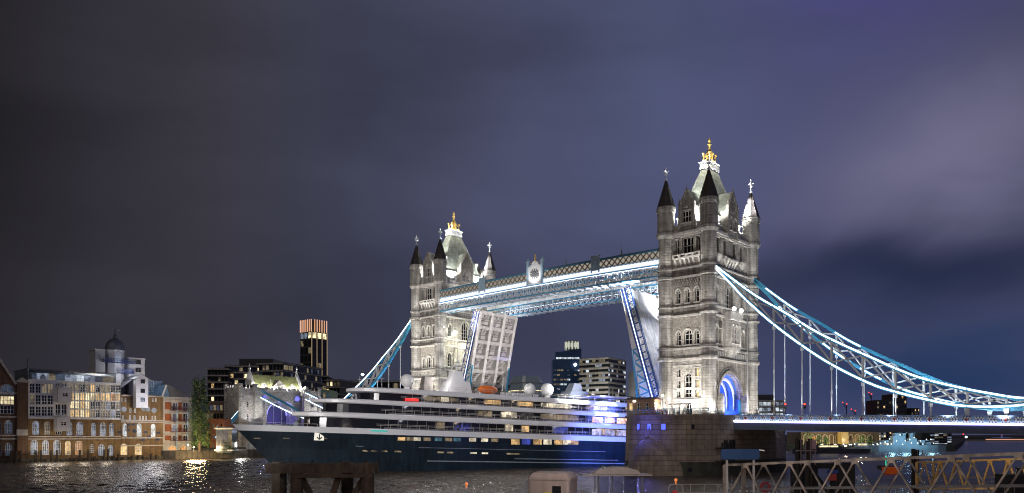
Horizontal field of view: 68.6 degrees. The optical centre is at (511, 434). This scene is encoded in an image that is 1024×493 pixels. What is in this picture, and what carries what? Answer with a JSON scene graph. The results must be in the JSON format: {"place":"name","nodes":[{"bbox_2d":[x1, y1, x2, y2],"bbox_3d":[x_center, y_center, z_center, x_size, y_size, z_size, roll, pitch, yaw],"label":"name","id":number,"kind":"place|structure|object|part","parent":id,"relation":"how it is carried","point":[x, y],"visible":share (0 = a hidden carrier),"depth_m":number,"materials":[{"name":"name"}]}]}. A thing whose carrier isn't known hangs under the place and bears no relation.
{"place":"outdoors","nodes":[
{"label":"outdoors","id":0,"kind":"place"},
{"bbox_2d":[0,449,263,462],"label":"river wall","id":1,"kind":"structure","parent":0,"point":[196,454],"depth_m":247.49,"materials":[{"name":"stone"}]},
{"bbox_2d":[1,449,156,462],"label":"mooring timbers","id":2,"kind":"object","parent":1,"relation":"attached to","point":[35,456],"visible":0.44,"depth_m":223.04,"materials":[{"name":"brown wood"}]},
{"bbox_2d":[183,376,215,451],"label":"poplar tree","id":3,"kind":"object","parent":1,"relation":"on","point":[199,439],"visible":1,"depth_m":245.71,"materials":[{"name":"green plant"}]},
{"bbox_2d":[214,427,238,452],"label":"glass pavilion","id":4,"kind":"structure","parent":1,"relation":"on","point":[224,433],"depth_m":247.98,"materials":[{"name":"grey"}]},
{"bbox_2d":[216,431,219,445],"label":"window","id":5,"kind":"structure","parent":4,"relation":"in","point":[217,432],"depth_m":247.75,"materials":[{"name":"black"}]},
{"bbox_2d":[220,431,223,445],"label":"window","id":6,"kind":"structure","parent":4,"relation":"in","point":[221,432],"depth_m":247.87,"materials":[{"name":"black glass"}]},
{"bbox_2d":[224,431,227,445],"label":"window","id":7,"kind":"structure","parent":4,"relation":"in","point":[225,432],"depth_m":247.99,"materials":[{"name":"black glass"}]},
{"bbox_2d":[228,431,231,445],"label":"window","id":8,"kind":"structure","parent":4,"relation":"in","point":[229,432],"depth_m":248.17,"materials":[{"name":"black glass"}]},
{"bbox_2d":[224,438,233,452],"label":"riverside bush","id":9,"kind":"object","parent":1,"relation":"on","point":[229,444],"visible":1,"depth_m":235.68,"materials":[{"name":"green plant"}]},
{"bbox_2d":[230,439,239,451],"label":"riverside bush","id":10,"kind":"object","parent":1,"relation":"on","point":[234,444],"visible":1,"depth_m":236.10,"materials":[{"name":"green plant"}]},
{"bbox_2d":[0,0,1023,434],"label":"sky","id":11,"kind":"structure","parent":0,"point":[198,182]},
{"bbox_2d":[27,435,1023,458],"bbox_3d":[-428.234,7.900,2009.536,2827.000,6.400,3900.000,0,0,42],"label":"bank ground","id":12,"kind":"structure","parent":0,"point":[953,436],"depth_m":1497.02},
{"bbox_2d":[0,358,28,458],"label":"gabled warehouse","id":13,"kind":"structure","parent":12,"relation":"on","point":[13,417],"depth_m":215.87,"materials":[{"name":"brick"}]},
{"bbox_2d":[13,368,120,458],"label":"river warehouse","id":14,"kind":"structure","parent":12,"relation":"on","point":[71,414],"depth_m":227.50,"materials":[{"name":"brick"}]},
{"bbox_2d":[88,330,162,456],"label":"brewhouse","id":15,"kind":"structure","parent":12,"relation":"on","point":[141,431],"depth_m":242.30,"materials":[{"name":"brick"}]},
{"bbox_2d":[121,407,156,412],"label":"round window","id":16,"kind":"structure","parent":15,"relation":"in","point":[123,409],"depth_m":243.07,"materials":[{"name":"white glass"}]},
{"bbox_2d":[154,381,191,449],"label":"orange apartments","id":17,"kind":"structure","parent":12,"relation":"on","point":[176,403],"depth_m":250.85,"materials":[{"name":"paint"}]},
{"bbox_2d":[206,402,223,445],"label":"tan house","id":18,"kind":"structure","parent":12,"relation":"on","point":[218,409],"depth_m":290.00,"materials":[{"name":"brick"}]},
{"bbox_2d":[205,368,231,401],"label":"terraced apartments","id":19,"kind":"structure","parent":12,"relation":"on","point":[218,378],"depth_m":324.91,"materials":[{"name":"concrete"}]},
{"bbox_2d":[207,419,233,447],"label":"orange house","id":20,"kind":"structure","parent":12,"relation":"on","point":[215,423],"depth_m":262.00,"materials":[{"name":"brick"}]},
{"bbox_2d":[192,420,255,448],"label":"approach wall","id":21,"kind":"structure","parent":12,"relation":"on","point":[246,443],"depth_m":271.89,"materials":[{"name":"stone"}]},
{"bbox_2d":[223,365,258,384],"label":"terraced apartments","id":22,"kind":"structure","parent":12,"relation":"on","point":[238,373],"depth_m":329.51,"materials":[{"name":"concrete"}]},
{"bbox_2d":[239,359,281,364],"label":"roof plant block","id":23,"kind":"structure","parent":22,"relation":"on","point":[248,361],"depth_m":345.00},
{"bbox_2d":[223,363,321,446],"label":"gatehouse","id":24,"kind":"object","parent":12,"relation":"on","point":[246,401],"visible":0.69,"depth_m":282.96,"materials":[{"name":"stone"}]},
{"bbox_2d":[214,410,237,438],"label":"chain backstay","id":25,"kind":"object","parent":24,"relation":"attached to","point":[234,417],"visible":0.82,"depth_m":270.56,"materials":[{"name":"blue paint"}]},
{"bbox_2d":[256,362,322,410],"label":"terraced apartments","id":26,"kind":"structure","parent":12,"relation":"on","point":[310,376],"depth_m":328.73,"materials":[{"name":"concrete"}]},
{"bbox_2d":[300,319,326,374],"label":"residential tower","id":27,"kind":"structure","parent":12,"relation":"on","point":[313,343],"depth_m":426.40,"materials":[{"name":"black glass"}]},
{"bbox_2d":[321,375,332,389],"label":"office block","id":28,"kind":"structure","parent":12,"relation":"on","point":[323,378],"depth_m":380.88,"materials":[{"name":"concrete"}]},
{"bbox_2d":[321,390,337,409],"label":"glass office","id":29,"kind":"structure","parent":12,"relation":"on","point":[328,394],"depth_m":350.00,"materials":[{"name":"green"}]},
{"bbox_2d":[324,379,357,398],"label":"office block","id":30,"kind":"structure","parent":12,"relation":"on","point":[340,386],"depth_m":372.59,"materials":[{"name":"concrete"}]},
{"bbox_2d":[354,381,403,388],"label":"terrace","id":31,"kind":"structure","parent":12,"relation":"on","point":[392,384],"depth_m":429.94,"materials":[{"name":"concrete"}]},
{"bbox_2d":[508,376,544,397],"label":"glass hall","id":32,"kind":"structure","parent":12,"relation":"on","point":[518,383],"depth_m":395.49,"materials":[{"name":"glass"}]},
{"bbox_2d":[551,341,580,397],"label":"rounded tower","id":33,"kind":"structure","parent":12,"relation":"on","point":[565,368],"depth_m":720.00,"materials":[{"name":"glass"}]},
{"bbox_2d":[579,357,625,401],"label":"slatted office","id":34,"kind":"structure","parent":12,"relation":"on","point":[606,376],"depth_m":640.67,"materials":[{"name":"concrete"}]},
{"bbox_2d":[628,371,639,396],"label":"slim office","id":35,"kind":"structure","parent":12,"relation":"on","point":[631,388],"depth_m":609.47,"materials":[{"name":"grey concrete"}]},
{"bbox_2d":[866,400,891,437],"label":"distant tower","id":36,"kind":"structure","parent":12,"relation":"on","point":[878,407],"depth_m":1000.00,"materials":[{"name":"black glass"}]},
{"bbox_2d":[882,394,906,437],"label":"distant tower","id":37,"kind":"structure","parent":12,"relation":"on","point":[901,403],"depth_m":1000.00,"materials":[{"name":"black glass"}]},
{"bbox_2d":[907,408,918,437],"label":"distant tower","id":38,"kind":"structure","parent":12,"relation":"on","point":[912,411],"depth_m":1000.00,"materials":[{"name":"black glass"}]},
{"bbox_2d":[786,441,1023,457],"bbox_3d":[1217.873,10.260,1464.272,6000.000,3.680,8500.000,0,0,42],"label":"river","id":39,"kind":"structure","parent":0,"point":[972,447],"depth_m":344.16,"materials":[{"name":"brown liquid"}]},
{"bbox_2d":[265,460,378,492],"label":"timber dolphin","id":40,"kind":"object","parent":39,"relation":"in","point":[347,470],"visible":1,"depth_m":68.69,"materials":[{"name":"brown wood"}]},
{"bbox_2d":[233,358,629,471],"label":"passenger ship","id":41,"kind":"object","parent":39,"relation":"on","point":[454,422],"visible":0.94,"depth_m":168.56,"materials":[{"name":"blue metal"}]},
{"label":"deckhouse windows","id":42,"kind":"part","parent":41,"relation":"part of","materials":[{"name":"black"}]},
{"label":"deckhouse windows","id":43,"kind":"part","parent":41,"relation":"part of","materials":[{"name":"black"}]},
{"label":"deckhouse windows","id":44,"kind":"part","parent":41,"relation":"part of","materials":[{"name":"black"}]},
{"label":"lit aft window","id":45,"kind":"part","parent":41,"relation":"part of","materials":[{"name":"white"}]},
{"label":"lit aft window","id":46,"kind":"part","parent":41,"relation":"part of","materials":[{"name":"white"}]},
{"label":"lit aft window","id":47,"kind":"part","parent":41,"relation":"part of","materials":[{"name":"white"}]},
{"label":"lit aft window","id":48,"kind":"part","parent":41,"relation":"part of","materials":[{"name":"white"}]},
{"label":"lit aft window","id":49,"kind":"part","parent":41,"relation":"part of","materials":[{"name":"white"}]},
{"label":"lit aft window","id":50,"kind":"part","parent":41,"relation":"part of","materials":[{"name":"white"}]},
{"bbox_2d":[0,458,1022,492],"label":"river waves","id":51,"kind":"object","parent":39,"relation":"on","point":[222,475],"visible":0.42,"depth_m":136.43,"materials":[{"name":"grey liquid"}]},
{"bbox_2d":[221,440,227,454],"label":"riverside bush","id":52,"kind":"object","parent":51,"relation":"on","point":[224,449],"visible":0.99,"depth_m":235.96,"materials":[{"name":"green plant"}]},
{"bbox_2d":[790,463,854,492],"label":"pile guide frame","id":53,"kind":"object","parent":51,"relation":"on","point":[836,476],"visible":0.61,"depth_m":70.20,"materials":[{"name":"grey"}]},
{"bbox_2d":[915,458,1023,488],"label":"gangway","id":54,"kind":"object","parent":51,"relation":"on","point":[989,462],"visible":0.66,"depth_m":79.41,"materials":[{"name":"brown metal"}]},
{"bbox_2d":[995,467,1023,492],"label":"pile guide frame","id":55,"kind":"object","parent":51,"relation":"on","point":[1008,479],"visible":0.7,"depth_m":59.49,"materials":[{"name":"black metal"}]},
{"bbox_2d":[625,414,785,475],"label":"bridge pier","id":56,"kind":"structure","parent":39,"relation":"in","point":[671,444],"depth_m":146.47,"materials":[{"name":"stone"}]},
{"bbox_2d":[620,285,658,397],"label":"bascule leaf","id":57,"kind":"object","parent":56,"relation":"on","point":[641,313],"visible":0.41,"depth_m":171.59,"materials":[{"name":"blue"}]},
{"bbox_2d":[624,397,661,414],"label":"control cabin","id":58,"kind":"object","parent":56,"relation":"on","point":[640,404],"visible":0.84,"depth_m":154.59,"materials":[{"name":"brown brick"}]},
{"bbox_2d":[628,408,725,414],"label":"pier railing","id":59,"kind":"object","parent":56,"relation":"on","point":[708,410],"visible":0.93,"depth_m":147.03,"materials":[{"name":"grey metal"}]},
{"bbox_2d":[668,403,690,413],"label":"entrance barrier","id":60,"kind":"object","parent":56,"relation":"on","point":[679,406],"visible":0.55,"depth_m":155.09,"materials":[{"name":"grey metal"}]},
{"bbox_2d":[656,138,760,414],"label":"bridge tower","id":61,"kind":"structure","parent":56,"relation":"on","point":[702,351],"depth_m":160.93,"materials":[{"name":"stone"}]},
{"bbox_2d":[439,248,658,313],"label":"level walkway","id":62,"kind":"structure","parent":61,"relation":"attached to","point":[536,275],"depth_m":182.97,"materials":[{"name":"grey metal"}]},
{"bbox_2d":[487,271,658,317],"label":"level walkway","id":63,"kind":"structure","parent":61,"relation":"attached to","point":[561,299],"depth_m":203.00,"materials":[{"name":"blue paint"}]},
{"bbox_2d":[716,265,1023,415],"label":"suspension chain","id":64,"kind":"object","parent":61,"relation":"hanging from","point":[1006,406],"visible":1,"depth_m":136.71,"materials":[{"name":"white metal"}]},
{"bbox_2d":[754,278,1023,415],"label":"suspension chain","id":65,"kind":"object","parent":61,"relation":"hanging from","point":[768,292],"visible":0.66,"depth_m":153.99,"materials":[{"name":"white metal"}]},
{"bbox_2d":[715,440,734,464],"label":"timber fender","id":66,"kind":"object","parent":56,"relation":"hanging from","point":[729,445],"visible":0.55,"depth_m":148.63,"materials":[{"name":"black wood"}]},
{"bbox_2d":[734,414,1023,434],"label":"side span deck","id":67,"kind":"structure","parent":56,"relation":"on","point":[985,424],"depth_m":132.26,"materials":[{"name":"metal"}]},
{"bbox_2d":[795,437,816,492],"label":"mooring piles","id":68,"kind":"object","parent":39,"relation":"in","point":[809,444],"visible":0.98,"depth_m":67.89,"materials":[{"name":"grey wood"}]},
{"bbox_2d":[791,445,870,452],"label":"barge","id":69,"kind":"object","parent":39,"relation":"on","point":[829,449],"visible":0.82,"depth_m":328.93,"materials":[{"name":"black metal"}]},
{"bbox_2d":[846,443,872,451],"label":"barge","id":70,"kind":"object","parent":39,"relation":"on","point":[861,446],"visible":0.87,"depth_m":359.03,"materials":[{"name":"metal"}]},
{"bbox_2d":[877,465,894,468],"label":"work boat","id":71,"kind":"object","parent":39,"relation":"on","point":[879,466],"visible":0.54,"depth_m":174.67,"materials":[{"name":"black"}]},
{"bbox_2d":[882,467,899,473],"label":"work boat","id":72,"kind":"object","parent":39,"relation":"on","point":[891,470],"visible":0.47,"depth_m":153.89,"materials":[{"name":"orange metal"}]},
{"bbox_2d":[868,433,945,451],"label":"moored warship","id":73,"kind":"object","parent":39,"relation":"on","point":[897,442],"visible":0.88,"depth_m":357.96,"materials":[{"name":"blue metal"}]},
{"bbox_2d":[911,449,922,492],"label":"mooring piles","id":74,"kind":"object","parent":39,"relation":"in","point":[914,452],"visible":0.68,"depth_m":91.81,"materials":[{"name":"grey wood"}]},
{"bbox_2d":[965,439,1023,440],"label":"distant bridge","id":75,"kind":"structure","parent":39,"relation":"in","point":[998,440],"depth_m":900.00,"materials":[{"name":"red"}]},
{"bbox_3d":[7.305,7.400,58.000,28.000,3.200,6.400,0,0,0],"label":"pontoon","id":76,"kind":"object","parent":39,"relation":"on","visible":0},
{"bbox_2d":[459,482,473,492],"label":"life buoy hoop","id":77,"kind":"object","parent":76,"relation":"on","point":[466,483],"visible":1,"depth_m":57.96,"materials":[{"name":"grey"}]},
{"bbox_2d":[527,471,577,492],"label":"pontoon kiosk","id":78,"kind":"object","parent":76,"relation":"on","point":[552,481],"visible":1,"depth_m":58.90,"materials":[{"name":"beige metal"}]},
{"bbox_2d":[580,466,651,492],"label":"passenger shelter","id":79,"kind":"object","parent":76,"relation":"on","point":[616,474],"visible":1,"depth_m":61.93,"materials":[{"name":"grey metal"}]},
{"bbox_2d":[668,478,683,492],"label":"life buoy hoop","id":80,"kind":"object","parent":76,"relation":"on","point":[675,479],"visible":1,"depth_m":57.96,"materials":[{"name":"grey"}]},
{"bbox_2d":[676,484,731,492],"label":"pontoon railing","id":81,"kind":"object","parent":76,"relation":"on","point":[704,488],"visible":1,"depth_m":57.97,"materials":[{"name":"grey"}]},
{"bbox_2d":[721,449,763,492],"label":"blue board","id":82,"kind":"object","parent":76,"relation":"on","point":[752,454],"visible":1,"depth_m":55.94,"materials":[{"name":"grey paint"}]},
{"bbox_2d":[723,452,1023,492],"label":"pier gangway","id":83,"kind":"object","parent":76,"relation":"on","point":[744,466],"visible":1,"depth_m":50.09,"materials":[{"name":"grey"}]},
{"bbox_2d":[760,482,770,492],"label":"life ring","id":84,"kind":"object","parent":83,"relation":"hanging from","point":[766,483],"visible":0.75,"depth_m":56.92,"materials":[{"name":"red plastic"}]},
{"bbox_2d":[786,437,1023,450],"bbox_3d":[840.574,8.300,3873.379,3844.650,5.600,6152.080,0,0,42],"label":"upriver bank ground","id":85,"kind":"structure","parent":0,"point":[956,444],"depth_m":420.37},
{"bbox_2d":[758,400,783,414],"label":"riverside office","id":86,"kind":"structure","parent":85,"relation":"on","point":[765,407],"depth_m":469.72,"materials":[{"name":"grey glass"}]},
{"bbox_2d":[758,395,772,399],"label":"roof drum","id":87,"kind":"object","parent":86,"relation":"on","point":[765,397],"visible":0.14,"depth_m":486.00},
{"bbox_2d":[800,431,813,440],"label":"waterfront tree","id":88,"kind":"object","parent":85,"relation":"on","point":[806,435],"visible":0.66,"depth_m":385.65,"materials":[{"name":"green plant"}]},
{"bbox_2d":[815,435,824,444],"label":"waterfront tree","id":89,"kind":"object","parent":85,"relation":"on","point":[818,438],"visible":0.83,"depth_m":383.48,"materials":[{"name":"green plant"}]},
{"bbox_2d":[823,436,829,444],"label":"waterfront tree","id":90,"kind":"object","parent":85,"relation":"on","point":[826,441],"visible":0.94,"depth_m":384.64,"materials":[{"name":"green plant"}]},
{"bbox_2d":[787,432,878,444],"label":"arcaded gallery","id":91,"kind":"object","parent":85,"relation":"on","point":[833,437],"visible":0.74,"depth_m":394.00,"materials":[{"name":"stone"}]},
{"bbox_2d":[838,432,847,443],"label":"lit bay","id":92,"kind":"object","parent":91,"relation":"on","point":[842,437],"visible":1,"depth_m":389.00,"materials":[{"name":"yellow glass"}]},
{"bbox_2d":[857,434,865,442],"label":"waterfront tree","id":93,"kind":"object","parent":85,"relation":"on","point":[860,437],"visible":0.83,"depth_m":384.11,"materials":[{"name":"green plant"}]},
{"bbox_2d":[867,435,874,444],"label":"waterfront tree","id":94,"kind":"object","parent":85,"relation":"on","point":[871,441],"visible":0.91,"depth_m":381.72,"materials":[{"name":"green plant"}]},
{"bbox_2d":[879,432,885,441],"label":"white office","id":95,"kind":"structure","parent":85,"relation":"on","point":[882,435],"depth_m":412.00,"materials":[{"name":"concrete"}]},
{"bbox_2d":[913,433,951,443],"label":"stepped office","id":96,"kind":"structure","parent":85,"relation":"on","point":[941,438],"depth_m":420.00,"materials":[{"name":"black glass"}]},
{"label":"bridge pier","id":97,"kind":"object","parent":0,"visible":0},
{"bbox_2d":[410,212,495,390],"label":"bridge tower","id":98,"kind":"structure","parent":97,"relation":"on","point":[437,350],"depth_m":215.94,"materials":[{"name":"stone"}]},
{"bbox_2d":[260,320,410,425],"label":"suspension chain","id":99,"kind":"object","parent":98,"relation":"hanging from","point":[396,346],"visible":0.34,"depth_m":231.20,"materials":[{"name":"blue"}]},
{"bbox_2d":[305,386,410,410],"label":"suspension chain","id":100,"kind":"object","parent":98,"relation":"hanging from","point":[312,397],"visible":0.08,"depth_m":287.75,"materials":[{"name":"white metal"}]},
{"bbox_2d":[461,310,517,394],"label":"bascule leaf","id":101,"kind":"object","parent":97,"relation":"on","point":[489,355],"visible":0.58,"depth_m":210.85,"materials":[{"name":"white"}]}
]}

